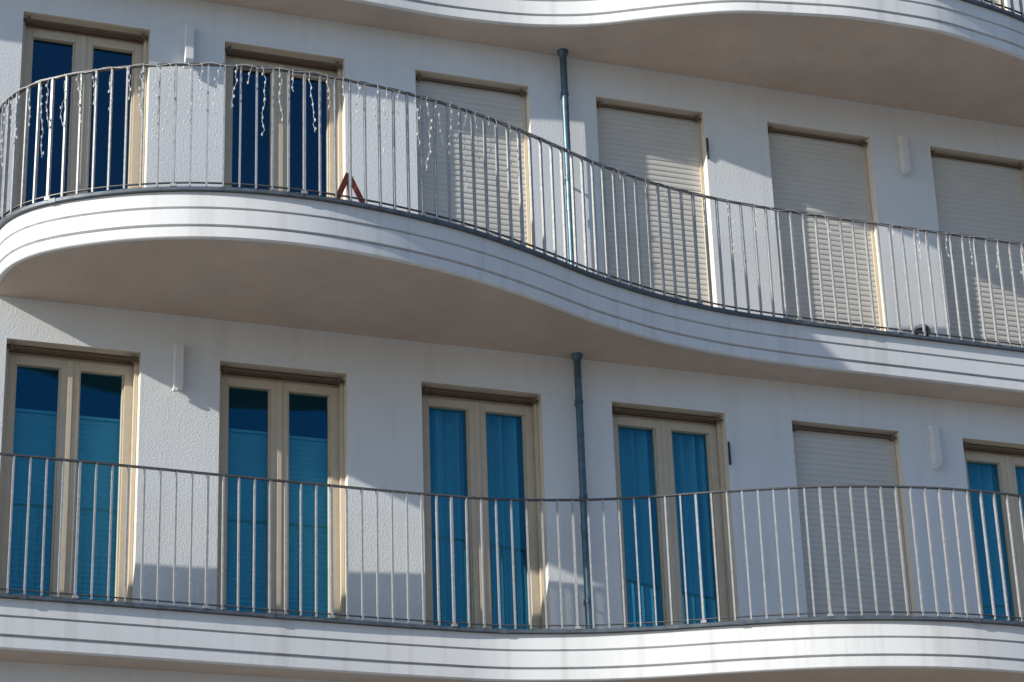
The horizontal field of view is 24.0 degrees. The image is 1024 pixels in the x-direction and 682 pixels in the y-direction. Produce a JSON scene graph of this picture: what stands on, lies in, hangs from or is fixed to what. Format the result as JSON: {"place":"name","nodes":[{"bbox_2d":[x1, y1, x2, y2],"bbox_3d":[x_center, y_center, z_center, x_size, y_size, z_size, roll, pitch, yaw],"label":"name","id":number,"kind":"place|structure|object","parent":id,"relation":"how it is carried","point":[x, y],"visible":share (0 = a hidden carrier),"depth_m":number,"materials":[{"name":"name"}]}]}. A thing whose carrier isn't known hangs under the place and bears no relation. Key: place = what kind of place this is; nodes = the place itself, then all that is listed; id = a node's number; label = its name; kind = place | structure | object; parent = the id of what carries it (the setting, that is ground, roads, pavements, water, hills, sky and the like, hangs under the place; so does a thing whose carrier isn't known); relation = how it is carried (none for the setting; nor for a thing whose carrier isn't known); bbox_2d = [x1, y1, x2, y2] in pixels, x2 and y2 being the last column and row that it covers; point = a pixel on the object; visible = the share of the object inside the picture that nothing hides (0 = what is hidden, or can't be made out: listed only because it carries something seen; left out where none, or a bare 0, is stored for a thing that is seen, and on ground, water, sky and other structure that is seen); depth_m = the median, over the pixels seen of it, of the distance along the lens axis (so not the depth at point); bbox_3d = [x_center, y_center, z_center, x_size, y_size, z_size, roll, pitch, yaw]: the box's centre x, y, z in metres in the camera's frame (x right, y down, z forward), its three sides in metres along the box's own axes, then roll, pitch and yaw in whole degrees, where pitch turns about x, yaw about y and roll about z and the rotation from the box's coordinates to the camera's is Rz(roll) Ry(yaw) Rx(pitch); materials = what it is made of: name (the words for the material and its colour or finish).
{"place":"outdoors","nodes":[
{"label":"outdoors","id":0,"kind":"place"},
{"label":"ground","id":1,"kind":"structure","parent":0,"visible":0},
{"bbox_2d":[0,0,1023,681],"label":"facade wall","id":2,"kind":"structure","parent":1,"relation":"on","point":[180,428],"depth_m":20.62,"materials":[{"name":"paint"}]},
{"bbox_2d":[16,367,326,420],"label":"interior slabs","id":3,"kind":"structure","parent":2,"relation":"attached to","point":[109,388],"depth_m":20.88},
{"bbox_2d":[15,391,326,441],"bbox_3d":[0.785,0.780,22.343,25.613,11.370,0.001,6,-24,-19],"label":"room interior","id":4,"kind":"object","parent":3,"relation":"attached to","point":[107,408],"depth_m":20.75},
{"bbox_2d":[172,343,183,391],"bbox_3d":[-2.672,0.208,19.294,0.082,0.430,0.089,6,-24,-19],"label":"wall lamp","id":5,"kind":"object","parent":2,"relation":"attached to","point":[178,373],"visible":1,"depth_m":19.26,"materials":[{"name":"white plastic"}]},
{"bbox_2d":[183,24,193,68],"bbox_3d":[-2.739,-2.492,20.430,0.082,0.430,0.089,6,-24,-19],"label":"wall lamp","id":6,"kind":"object","parent":2,"relation":"attached to","point":[189,45],"visible":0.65,"depth_m":20.39,"materials":[{"name":"white plastic"}]},
{"bbox_2d":[0,186,1023,407],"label":"curved balcony","id":7,"kind":"structure","parent":2,"relation":"attached to","point":[299,260],"depth_m":19.31,"materials":[{"name":"paint"}]},
{"bbox_2d":[337,172,363,202],"bbox_3d":[-1.282,-1.158,18.808,0.280,0.313,0.148,6,-24,-19],"label":"warning triangle","id":8,"kind":"object","parent":7,"relation":"on","point":[345,182],"visible":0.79,"depth_m":18.78,"materials":[{"name":"red plastic"}]},
{"bbox_2d":[0,63,1023,347],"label":"balcony railing","id":9,"kind":"object","parent":7,"relation":"on","point":[450,219],"visible":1,"depth_m":19.77,"materials":[{"name":"metal"}]},
{"bbox_2d":[1,62,1023,273],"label":"string lights","id":10,"kind":"object","parent":9,"relation":"attached to","point":[315,128],"visible":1,"depth_m":18.95},
{"bbox_2d":[914,324,930,335],"bbox_3d":[3.681,-0.079,21.628,0.150,0.150,0.150,6,-24,-19],"label":"football","id":11,"kind":"object","parent":7,"relation":"on","point":[920,328],"visible":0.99,"depth_m":21.58,"materials":[{"name":"white plastic"}]},
{"bbox_2d":[0,593,1023,681],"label":"curved balcony","id":12,"kind":"structure","parent":2,"relation":"attached to","point":[62,630],"depth_m":18.99,"materials":[{"name":"paint"}]},
{"bbox_2d":[0,452,1023,628],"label":"balcony railing","id":13,"kind":"object","parent":12,"relation":"on","point":[331,614],"visible":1,"depth_m":19.15,"materials":[{"name":"metal"}]},
{"bbox_2d":[6,16,1023,455],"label":"lintel","id":14,"kind":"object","parent":2,"relation":"attached to","point":[124,36],"depth_m":20.75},
{"bbox_2d":[7,0,1023,628],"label":"window reveals","id":15,"kind":"structure","parent":2,"relation":"attached to","point":[519,88],"depth_m":20.88,"materials":[{"name":"beige paint"}]},
{"bbox_2d":[416,80,527,246],"bbox_3d":[-0.345,-1.229,21.011,1.006,2.210,0.009,6,-24,-19],"label":"roller shutter","id":16,"kind":"object","parent":15,"relation":"attached to","point":[504,107],"visible":0.58,"depth_m":21.17,"materials":[{"name":"white plastic"}]},
{"bbox_2d":[0,0,1023,628],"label":"french window frames","id":17,"kind":"structure","parent":15,"relation":"attached to","point":[70,372],"depth_m":19.98,"materials":[{"name":"beige wood"}]},
{"bbox_2d":[6,408,327,617],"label":"pleated blinds","id":18,"kind":"object","parent":17,"relation":"attached to","point":[35,435],"visible":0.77,"depth_m":19.11,"materials":[{"name":"blue fabric"}]},
{"bbox_2d":[596,107,708,304],"bbox_3d":[1.258,-1.069,21.585,1.006,2.171,0.008,6,-24,-19],"label":"roller shutter","id":19,"kind":"object","parent":15,"relation":"attached to","point":[660,149],"visible":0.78,"depth_m":21.70,"materials":[{"name":"white plastic"}]},
{"bbox_2d":[706,138,708,158],"bbox_3d":[1.781,-1.755,21.960,0.016,0.210,0.026,6,-24,-19],"label":"shutter strap box","id":20,"kind":"object","parent":15,"relation":"attached to","point":[707,145],"visible":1,"depth_m":21.95,"materials":[{"name":"black plastic"}]},
{"bbox_2d":[429,409,1023,628],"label":"curtains","id":21,"kind":"object","parent":15,"relation":"hanging from","point":[448,476],"visible":0.27,"depth_m":20.49,"materials":[{"name":"fabric"}]},
{"bbox_2d":[768,132,879,329],"bbox_3d":[2.863,-0.881,22.147,1.006,2.191,0.008,6,-24,-19],"label":"roller shutter","id":22,"kind":"object","parent":15,"relation":"attached to","point":[818,176],"visible":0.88,"depth_m":22.24,"materials":[{"name":"white plastic"}]},
{"bbox_2d":[793,430,906,616],"bbox_3d":[2.959,1.835,21.017,1.006,2.176,0.008,6,-24,-19],"label":"roller shutter","id":23,"kind":"object","parent":15,"relation":"attached to","point":[828,459],"visible":0.61,"depth_m":21.12,"materials":[{"name":"white plastic"}]},
{"bbox_2d":[931,156,1023,347],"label":"roller shutter","id":24,"kind":"object","parent":15,"relation":"attached to","point":[980,200],"visible":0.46,"depth_m":22.82,"materials":[{"name":"white plastic"}]},
{"bbox_2d":[978,0,998,6],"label":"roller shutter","id":25,"kind":"object","parent":15,"relation":"attached to","point":[996,1],"visible":0.04,"depth_m":23.98,"materials":[{"name":"white plastic"}]},
{"bbox_2d":[557,48,592,628],"bbox_3d":[0.604,1.731,19.925,0.105,15.309,0.137,6,-24,-19],"label":"drainpipe","id":26,"kind":"object","parent":2,"relation":"attached to","point":[562,53],"visible":0.75,"depth_m":20.42,"materials":[{"name":"metal"}]},
{"bbox_2d":[199,0,1023,127],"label":"curved balcony","id":27,"kind":"structure","parent":2,"relation":"attached to","point":[964,59],"depth_m":21.69,"materials":[{"name":"paint"}]},
{"bbox_2d":[981,0,1023,16],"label":"balcony railing","id":28,"kind":"object","parent":27,"relation":"on","point":[1002,5],"visible":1,"depth_m":22.14,"materials":[{"name":"metal"}]},
{"bbox_2d":[727,442,730,464],"bbox_3d":[1.877,0.967,20.828,0.016,0.210,0.026,6,-24,-19],"label":"shutter strap box","id":29,"kind":"object","parent":2,"relation":"attached to","point":[729,453],"visible":1,"depth_m":20.82,"materials":[{"name":"black plastic"}]},
{"bbox_2d":[897,134,910,174],"bbox_3d":[3.679,-1.749,22.682,0.082,0.430,0.089,6,-24,-19],"label":"wall lamp","id":30,"kind":"object","parent":2,"relation":"attached to","point":[904,157],"visible":1,"depth_m":22.65,"materials":[{"name":"white plastic"}]},
{"bbox_2d":[928,425,941,469],"bbox_3d":[3.774,0.945,21.561,0.082,0.430,0.089,6,-24,-19],"label":"wall lamp","id":31,"kind":"object","parent":2,"relation":"attached to","point":[935,447],"visible":1,"depth_m":21.53,"materials":[{"name":"white plastic"}]}
]}

